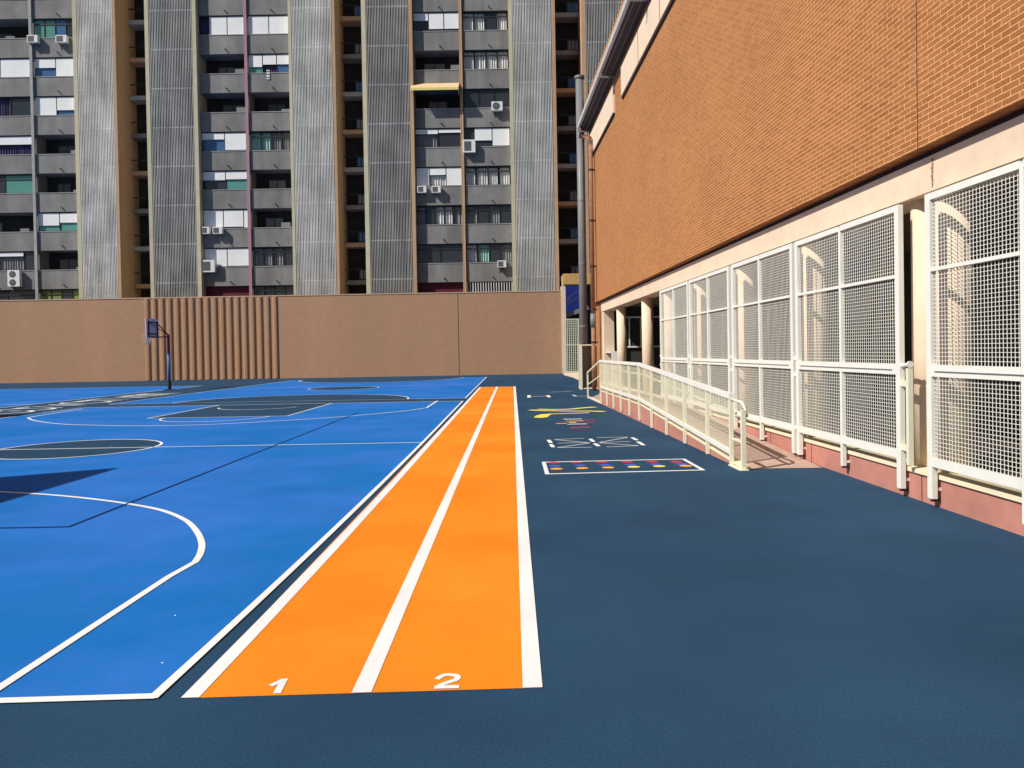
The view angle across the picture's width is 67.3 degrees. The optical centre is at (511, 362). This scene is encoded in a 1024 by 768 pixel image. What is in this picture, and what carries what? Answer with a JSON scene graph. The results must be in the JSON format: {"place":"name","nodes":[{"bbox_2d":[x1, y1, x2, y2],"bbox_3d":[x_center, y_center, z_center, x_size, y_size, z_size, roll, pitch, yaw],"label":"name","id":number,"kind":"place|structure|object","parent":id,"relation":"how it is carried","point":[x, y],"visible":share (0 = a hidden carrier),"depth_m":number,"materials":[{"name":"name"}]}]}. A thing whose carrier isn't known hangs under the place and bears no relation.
{"place":"outdoors","nodes":[
{"label":"outdoors","id":0,"kind":"place"},
{"bbox_2d":[0,0,622,330],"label":"apartment building","id":1,"kind":"structure","parent":0,"point":[143,143],"depth_m":59.87,"materials":[{"name":"grey concrete"}]},
{"bbox_2d":[0,222,3,231],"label":"balcony door","id":2,"kind":"structure","parent":1,"relation":"in","point":[1,223],"depth_m":61.43,"materials":[{"name":"grey glass"}]},
{"bbox_2d":[0,33,13,37],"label":"balcony door","id":3,"kind":"structure","parent":1,"relation":"in","point":[2,35],"depth_m":61.20,"materials":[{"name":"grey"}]},
{"bbox_2d":[7,270,21,290],"bbox_3d":[-38.672,-6.343,59.838,0.952,1.603,0.410,-1,1,0],"label":"air conditioner","id":4,"kind":"object","parent":1,"relation":"attached to","point":[14,278],"visible":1,"depth_m":59.66,"materials":[{"name":"grey"}]},
{"bbox_2d":[0,58,29,76],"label":"window","id":5,"kind":"structure","parent":1,"relation":"in","point":[19,67],"depth_m":59.95,"materials":[{"name":"grey"}]},
{"bbox_2d":[0,97,30,115],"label":"window","id":6,"kind":"structure","parent":1,"relation":"in","point":[13,106],"depth_m":60.09,"materials":[{"name":"grey glass"}]},
{"bbox_2d":[0,136,31,154],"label":"window","id":7,"kind":"structure","parent":1,"relation":"in","point":[9,145],"depth_m":60.20,"materials":[{"name":"grey"}]},
{"bbox_2d":[0,174,32,192],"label":"window","id":8,"kind":"structure","parent":1,"relation":"in","point":[18,183],"depth_m":60.17,"materials":[{"name":"teal"}]},
{"bbox_2d":[0,251,34,270],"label":"window","id":9,"kind":"structure","parent":1,"relation":"in","point":[22,260],"depth_m":60.31,"materials":[{"name":"grey glass"}]},
{"bbox_2d":[0,290,34,299],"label":"window","id":10,"kind":"structure","parent":1,"relation":"in","point":[4,294],"depth_m":60.28,"materials":[{"name":"grey glass"}]},
{"bbox_2d":[27,35,39,47],"bbox_3d":[-37.072,-24.833,59.602,0.828,0.900,0.394,-1,1,0],"label":"air conditioner","id":11,"kind":"object","parent":1,"relation":"attached to","point":[33,39],"visible":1,"depth_m":59.42,"materials":[{"name":"grey metal"}]},
{"bbox_2d":[33,19,72,37],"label":"window","id":12,"kind":"structure","parent":1,"relation":"in","point":[44,28],"depth_m":60.01,"materials":[{"name":"green"}]},
{"bbox_2d":[34,58,72,76],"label":"window","id":13,"kind":"structure","parent":1,"relation":"in","point":[46,66],"depth_m":59.95,"materials":[{"name":"grey"}]},
{"bbox_2d":[35,96,73,114],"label":"window","id":14,"kind":"structure","parent":1,"relation":"in","point":[63,105],"depth_m":59.99,"materials":[{"name":"grey"}]},
{"bbox_2d":[38,212,76,230],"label":"window","id":15,"kind":"structure","parent":1,"relation":"in","point":[50,221],"depth_m":60.11,"materials":[{"name":"grey"}]},
{"bbox_2d":[40,289,78,298],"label":"window","id":16,"kind":"structure","parent":1,"relation":"in","point":[48,293],"depth_m":60.27,"materials":[{"name":"green glass"}]},
{"bbox_2d":[55,35,68,48],"bbox_3d":[-34.845,-24.833,59.603,0.869,0.900,0.394,-1,1,0],"label":"air conditioner","id":17,"kind":"object","parent":1,"relation":"attached to","point":[61,39],"visible":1,"depth_m":59.42,"materials":[{"name":"grey metal"}]},
{"bbox_2d":[56,183,71,191],"bbox_3d":[-35.748,-13.315,61.417,1.194,1.950,0.090,-1,1,0],"label":"balcony door","id":18,"kind":"structure","parent":1,"relation":"in","point":[61,187],"depth_m":61.37,"materials":[{"name":"grey glass"}]},
{"bbox_2d":[58,145,74,153],"bbox_3d":[-35.412,-16.326,61.377,1.567,1.950,0.090,-1,1,0],"label":"balcony door","id":19,"kind":"structure","parent":1,"relation":"in","point":[62,149],"depth_m":61.32,"materials":[{"name":"grey glass"}]},
{"bbox_2d":[59,258,77,269],"bbox_3d":[-35.396,-7.311,61.496,1.605,1.950,0.090,-1,1,0],"label":"balcony door","id":20,"kind":"structure","parent":1,"relation":"in","point":[69,263],"depth_m":61.44,"materials":[{"name":"grey glass"}]},
{"bbox_2d":[202,227,210,238],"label":"air conditioner","id":21,"kind":"object","parent":1,"relation":"attached to","point":[206,230],"visible":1,"depth_m":59.62,"materials":[{"name":"grey metal"}]},
{"bbox_2d":[202,260,215,276],"bbox_3d":[-23.555,-7.294,59.837,0.994,1.272,0.394,-1,1,0],"label":"air conditioner","id":22,"kind":"object","parent":1,"relation":"attached to","point":[208,266],"visible":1,"depth_m":59.65,"materials":[{"name":"grey metal"}]},
{"bbox_2d":[213,227,223,238],"bbox_3d":[-22.837,-10.062,59.800,0.745,0.858,0.394,-1,1,0],"label":"air conditioner","id":23,"kind":"object","parent":1,"relation":"attached to","point":[218,230],"visible":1,"depth_m":59.62,"materials":[{"name":"grey metal"}]},
{"bbox_2d":[199,16,243,34],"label":"window","id":24,"kind":"structure","parent":1,"relation":"in","point":[215,25],"depth_m":59.90,"materials":[{"name":"grey"}]},
{"bbox_2d":[202,132,245,150],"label":"window","id":25,"kind":"structure","parent":1,"relation":"in","point":[212,141],"depth_m":60.04,"materials":[{"name":"grey"}]},
{"bbox_2d":[203,170,246,189],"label":"window","id":26,"kind":"structure","parent":1,"relation":"in","point":[212,180],"depth_m":60.17,"materials":[{"name":"grey"}]},
{"bbox_2d":[203,209,247,227],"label":"window","id":27,"kind":"structure","parent":1,"relation":"in","point":[225,218],"depth_m":60.11,"materials":[{"name":"grey"}]},
{"bbox_2d":[218,67,234,72],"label":"balcony door","id":28,"kind":"structure","parent":1,"relation":"in","point":[220,69],"depth_m":61.25,"materials":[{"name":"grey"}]},
{"bbox_2d":[204,248,248,266],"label":"window","id":29,"kind":"structure","parent":1,"relation":"in","point":[224,257],"depth_m":60.14,"materials":[{"name":"grey"}]},
{"bbox_2d":[222,104,243,111],"bbox_3d":[-22.242,-19.562,61.337,1.682,1.950,0.090,-1,1,0],"label":"balcony door","id":30,"kind":"structure","parent":1,"relation":"in","point":[225,108],"depth_m":61.28,"materials":[{"name":"grey glass"}]},
{"bbox_2d":[248,15,287,33],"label":"window","id":31,"kind":"structure","parent":1,"relation":"in","point":[261,24],"depth_m":59.90,"materials":[{"name":"grey"}]},
{"bbox_2d":[248,54,288,72],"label":"window","id":32,"kind":"structure","parent":1,"relation":"in","point":[259,63],"depth_m":59.95,"materials":[{"name":"grey"}]},
{"bbox_2d":[250,131,290,149],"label":"window","id":33,"kind":"structure","parent":1,"relation":"in","point":[269,140],"depth_m":60.23,"materials":[{"name":"green"}]},
{"bbox_2d":[253,247,292,265],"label":"window","id":34,"kind":"structure","parent":1,"relation":"in","point":[262,256],"depth_m":60.33,"materials":[{"name":"grey glass"}]},
{"bbox_2d":[253,285,293,295],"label":"window","id":35,"kind":"structure","parent":1,"relation":"in","point":[276,289],"depth_m":60.27,"materials":[{"name":"grey glass"}]},
{"bbox_2d":[265,217,284,226],"bbox_3d":[-18.947,-10.604,61.456,1.545,1.950,0.090,-1,1,0],"label":"balcony door","id":36,"kind":"structure","parent":1,"relation":"in","point":[269,221],"depth_m":61.40,"materials":[{"name":"grey glass"}]},
{"bbox_2d":[268,104,285,110],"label":"balcony door","id":37,"kind":"structure","parent":1,"relation":"in","point":[271,107],"depth_m":61.28,"materials":[{"name":"grey glass"}]},
{"bbox_2d":[268,179,286,188],"bbox_3d":[-18.706,-13.614,61.417,1.453,1.950,0.090,-1,1,0],"label":"balcony door","id":38,"kind":"structure","parent":1,"relation":"in","point":[272,183],"depth_m":61.37,"materials":[{"name":"grey glass"}]},
{"bbox_2d":[417,186,426,197],"bbox_3d":[-6.986,-13.239,59.762,0.704,0.858,0.394,-1,1,0],"label":"air conditioner","id":39,"kind":"object","parent":1,"relation":"attached to","point":[421,189],"visible":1,"depth_m":59.58,"materials":[{"name":"grey metal"}]},
{"bbox_2d":[410,83,458,92],"bbox_3d":[-5.951,-21.218,59.371,3.695,0.967,1.034,-1,1,0],"label":"balcony awning","id":40,"kind":"object","parent":1,"relation":"attached to","point":[437,86],"visible":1,"depth_m":59.08,"materials":[{"name":"beige fabric"}]},
{"bbox_2d":[424,63,445,69],"bbox_3d":[-6.152,-22.849,61.298,1.750,1.950,0.090,-1,1,0],"label":"balcony door","id":41,"kind":"structure","parent":1,"relation":"in","point":[427,66],"depth_m":61.25,"materials":[{"name":"grey glass"}]},
{"bbox_2d":[432,186,440,197],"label":"air conditioner","id":42,"kind":"object","parent":1,"relation":"attached to","point":[436,189],"visible":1,"depth_m":59.58,"materials":[{"name":"grey"}]},
{"bbox_2d":[413,12,459,30],"bbox_3d":[-5.914,-26.522,60.189,3.577,1.481,0.570,-1,1,0],"label":"window","id":43,"kind":"structure","parent":1,"relation":"in","point":[433,21],"depth_m":59.90,"materials":[{"name":"grey"}]},
{"bbox_2d":[428,101,447,108],"bbox_3d":[-5.888,-19.848,61.337,1.557,1.950,0.090,-1,1,0],"label":"balcony door","id":44,"kind":"structure","parent":1,"relation":"in","point":[431,104],"depth_m":61.28,"materials":[{"name":"grey glass"}]},
{"bbox_2d":[415,128,461,146],"bbox_3d":[-5.757,-17.509,60.308,3.577,1.481,0.570,-1,1,0],"label":"window","id":45,"kind":"structure","parent":1,"relation":"in","point":[440,137],"depth_m":60.12,"materials":[{"name":"grey glass"}]},
{"bbox_2d":[416,167,461,185],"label":"window","id":46,"kind":"structure","parent":1,"relation":"in","point":[425,176],"depth_m":60.06,"materials":[{"name":"grey"}]},
{"bbox_2d":[417,205,461,224],"bbox_3d":[-5.652,-11.501,60.412,3.577,1.481,0.520,-1,1,0],"label":"window","id":47,"kind":"structure","parent":1,"relation":"in","point":[450,214],"depth_m":60.28,"materials":[{"name":"grey glass"}]},
{"bbox_2d":[417,244,463,262],"bbox_3d":[-5.599,-8.496,60.452,3.577,1.481,0.520,-1,1,0],"label":"window","id":48,"kind":"structure","parent":1,"relation":"in","point":[427,253],"depth_m":60.24,"materials":[{"name":"grey glass"}]},
{"bbox_2d":[463,139,475,157],"bbox_3d":[-3.303,-16.576,59.719,0.952,1.314,0.394,-1,1,0],"label":"air conditioner","id":49,"kind":"object","parent":1,"relation":"attached to","point":[469,146],"visible":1,"depth_m":59.53,"materials":[{"name":"grey"}]},
{"bbox_2d":[462,11,507,29],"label":"window","id":50,"kind":"structure","parent":1,"relation":"in","point":[491,20],"depth_m":60.08,"materials":[{"name":"grey glass"}]},
{"bbox_2d":[463,50,508,68],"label":"window","id":51,"kind":"structure","parent":1,"relation":"in","point":[489,59],"depth_m":60.15,"materials":[{"name":"grey"}]},
{"bbox_2d":[464,89,508,107],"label":"window","id":52,"kind":"structure","parent":1,"relation":"in","point":[482,98],"depth_m":60.08,"materials":[{"name":"grey glass"}]},
{"bbox_2d":[464,127,509,145],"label":"window","id":53,"kind":"structure","parent":1,"relation":"in","point":[498,136],"depth_m":60.02,"materials":[{"name":"grey"}]},
{"bbox_2d":[465,166,510,184],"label":"window","id":54,"kind":"structure","parent":1,"relation":"in","point":[475,175],"depth_m":60.27,"materials":[{"name":"grey"}]},
{"bbox_2d":[466,204,510,223],"bbox_3d":[-1.827,-11.568,60.412,3.540,1.481,0.520,-1,1,0],"label":"window","id":55,"kind":"structure","parent":1,"relation":"in","point":[475,214],"depth_m":60.21,"materials":[{"name":"grey glass"}]},
{"bbox_2d":[467,243,511,262],"bbox_3d":[-1.774,-8.563,60.452,3.540,1.481,0.520,-1,1,0],"label":"window","id":56,"kind":"structure","parent":1,"relation":"in","point":[479,252],"depth_m":60.33,"materials":[{"name":"grey glass"}]},
{"bbox_2d":[491,101,502,115],"bbox_3d":[-1.153,-19.662,59.671,0.869,1.024,0.410,-1,1,0],"label":"air conditioner","id":57,"kind":"object","parent":1,"relation":"attached to","point":[496,106],"visible":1,"depth_m":59.49,"materials":[{"name":"grey metal"}]},
{"bbox_2d":[497,260,505,271],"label":"air conditioner","id":58,"kind":"object","parent":1,"relation":"attached to","point":[501,263],"visible":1,"depth_m":59.65,"materials":[{"name":"grey metal"}]},
{"bbox_2d":[0,374,1023,767],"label":"ground","id":59,"kind":"structure","parent":0,"point":[716,612],"depth_m":4.12,"materials":[{"name":"blue stone"}]},
{"bbox_2d":[0,393,161,413],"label":"band lettering","id":60,"kind":"object","parent":59,"relation":"on","point":[82,403],"visible":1,"depth_m":28.74,"materials":[{"name":"white paint"}]},
{"bbox_2d":[0,386,196,407],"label":"side court","id":61,"kind":"object","parent":59,"relation":"on","point":[14,397],"visible":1,"depth_m":36.25,"materials":[{"name":"blue paint"}]},
{"bbox_2d":[142,318,175,389],"bbox_3d":[-17.738,-0.389,38.617,1.360,3.580,1.344,-2,1,-41],"label":"basketball hoop","id":62,"kind":"object","parent":59,"relation":"on","point":[152,328],"visible":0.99,"depth_m":38.53,"materials":[{"name":"blue"}]},
{"bbox_2d":[0,401,462,702],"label":"basketball court","id":63,"kind":"object","parent":59,"relation":"on","point":[127,534],"visible":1,"depth_m":7.62,"materials":[{"name":"blue paint"}]},
{"bbox_2d":[0,286,566,382],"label":"boundary wall","id":64,"kind":"structure","parent":59,"relation":"on","point":[316,336],"depth_m":54.87,"materials":[{"name":"beige concrete"}]},
{"bbox_2d":[113,377,485,403],"bbox_3d":[-7.915,1.224,38.543,12.690,0.008,22.951,-1,1,0],"label":"court","id":65,"kind":"object","parent":59,"relation":"on","point":[374,389],"visible":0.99,"depth_m":33.73,"materials":[{"name":"blue paint"}]},
{"bbox_2d":[181,386,541,697],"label":"running track","id":66,"kind":"structure","parent":59,"relation":"on","point":[416,575],"depth_m":5.10,"materials":[{"name":"orange paint"}]},
{"bbox_2d":[533,407,604,417],"bbox_3d":[1.447,1.304,20.168,2.075,0.004,3.402,-1,1,0],"label":"snake game","id":67,"kind":"object","parent":59,"relation":"on","point":[541,415],"visible":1,"depth_m":20.13,"materials":[{"name":"yellow paint"}]},
{"bbox_2d":[564,373,578,379],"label":"kerb","id":68,"kind":"structure","parent":59,"relation":"on","point":[575,375],"depth_m":47.60,"materials":[{"name":"beige paint"}]},
{"bbox_2d":[556,420,586,427],"bbox_3d":[1.395,1.347,17.026,0.856,0.004,2.202,-1,1,11],"label":"number bars game","id":69,"kind":"object","parent":59,"relation":"on","point":[572,422],"visible":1,"depth_m":16.95,"materials":[{"name":"orange paint"}]},
{"bbox_2d":[561,273,590,370],"bbox_3d":[5.021,-2.860,56.468,2.644,7.255,2.600,-1,1,0],"label":"gatehouse","id":70,"kind":"object","parent":59,"relation":"on","point":[570,282],"visible":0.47,"depth_m":56.19,"materials":[{"name":"blue"}]},
{"bbox_2d":[574,75,587,387],"bbox_3d":[2.914,-5.381,32.018,0.420,12.974,0.420,-1,1,0],"label":"flue pipe","id":71,"kind":"object","parent":59,"relation":"on","point":[582,263],"visible":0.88,"depth_m":31.89,"materials":[{"name":"grey metal"}]},
{"bbox_2d":[578,344,596,389],"bbox_3d":[3.219,0.191,32.059,0.845,1.860,0.695,-1,1,0],"label":"pipe guard","id":72,"kind":"object","parent":59,"relation":"on","point":[580,364],"visible":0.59,"depth_m":32.33,"materials":[{"name":"beige metal"}]},
{"bbox_2d":[547,437,644,447],"bbox_3d":[1.433,1.394,13.392,1.619,0.004,1.425,-1,1,0],"label":"court marking","id":73,"kind":"object","parent":59,"relation":"on","point":[591,440],"visible":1,"depth_m":13.34,"materials":[{"name":"white paint"}]},
{"bbox_2d":[542,459,703,473],"bbox_3d":[1.487,1.430,10.597,2.113,0.004,1.199,-1,1,0],"label":"dot grid game","id":74,"kind":"object","parent":59,"relation":"on","point":[546,471],"visible":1,"depth_m":10.65,"materials":[{"name":"white paint"}]},
{"bbox_2d":[601,390,821,468],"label":"access ramp","id":75,"kind":"structure","parent":59,"relation":"on","point":[761,454],"depth_m":12.65,"materials":[{"name":"concrete"}]},
{"bbox_2d":[587,360,748,470],"bbox_3d":[2.807,0.654,17.939,0.160,1.322,15.930,-1,1,-2],"label":"ramp railing","id":76,"kind":"object","parent":75,"relation":"attached to","point":[715,407],"visible":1,"depth_m":13.23,"materials":[{"name":"beige metal"}]},
{"bbox_2d":[589,0,1023,535],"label":"brick building","id":77,"kind":"structure","parent":59,"relation":"on","point":[724,133],"depth_m":11.20,"materials":[{"name":"orange brick"}]},
{"bbox_2d":[578,126,597,390],"bbox_3d":[3.062,-4.271,31.023,0.280,10.814,1.452,-1,1,-13],"label":"downpipe","id":78,"kind":"object","parent":77,"relation":"attached to","point":[592,265],"visible":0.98,"depth_m":30.35,"materials":[{"name":"grey metal"}]},
{"bbox_2d":[577,0,650,131],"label":"eave gutter","id":79,"kind":"object","parent":77,"relation":"attached to","point":[629,17],"visible":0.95,"depth_m":24.02,"materials":[{"name":"metal"}]},
{"bbox_2d":[626,316,663,347],"bbox_3d":[5.275,-1.190,30.186,2.340,1.220,0.078,-1,1,-2],"label":"porch window","id":80,"kind":"structure","parent":77,"relation":"in","point":[633,324],"depth_m":30.17,"materials":[{"name":"black glass"}]},
{"bbox_2d":[659,281,689,406],"bbox_3d":[3.825,-0.272,18.113,0.111,3.008,2.890,-1,1,-2],"label":"screen","id":81,"kind":"object","parent":77,"relation":"attached to","point":[674,339],"visible":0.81,"depth_m":18.00,"materials":[{"name":"white metal"}]},
{"bbox_2d":[689,266,732,415],"bbox_3d":[3.905,-0.235,15.248,0.111,3.008,2.890,-1,1,-2],"label":"screen","id":82,"kind":"object","parent":77,"relation":"attached to","point":[708,360],"visible":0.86,"depth_m":15.05,"materials":[{"name":"white metal"}]},
{"bbox_2d":[710,316,713,357],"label":"porch window","id":83,"kind":"structure","parent":77,"relation":"in","point":[711,316],"depth_m":26.07,"materials":[{"name":"white glass"}]},
{"bbox_2d":[722,314,727,358],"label":"porch window","id":84,"kind":"structure","parent":77,"relation":"in","point":[726,348],"depth_m":24.67,"materials":[{"name":"white glass"}]},
{"bbox_2d":[731,243,796,454],"bbox_3d":[3.987,-0.199,12.346,0.111,3.008,2.890,-1,1,-2],"label":"screen","id":85,"kind":"object","parent":77,"relation":"attached to","point":[753,386],"visible":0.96,"depth_m":12.09,"materials":[{"name":"white metal"}]},
{"bbox_2d":[757,305,780,359],"bbox_3d":[6.945,-0.718,20.973,0.098,1.560,1.800,-1,1,-2],"label":"porch window","id":86,"kind":"structure","parent":77,"relation":"in","point":[769,337],"depth_m":20.66,"materials":[{"name":"white glass"}]},
{"bbox_2d":[794,205,913,490],"bbox_3d":[4.068,-0.161,9.424,0.111,3.008,3.050,-1,1,-2],"label":"screen","id":87,"kind":"object","parent":77,"relation":"attached to","point":[902,451],"visible":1,"depth_m":9.06,"materials":[{"name":"white metal"}]},
{"bbox_2d":[924,159,1023,524],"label":"screen","id":88,"kind":"object","parent":77,"relation":"attached to","point":[934,370],"visible":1,"depth_m":6.87,"materials":[{"name":"white metal"}]},
{"bbox_2d":[563,319,578,372],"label":"gate","id":89,"kind":"structure","parent":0,"point":[571,345],"depth_m":54.17,"materials":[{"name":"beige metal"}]},
{"bbox_2d":[589,394,600,403],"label":"porch steps","id":90,"kind":"structure","parent":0,"point":[596,398],"depth_m":24.11,"materials":[{"name":"concrete"}]}
]}

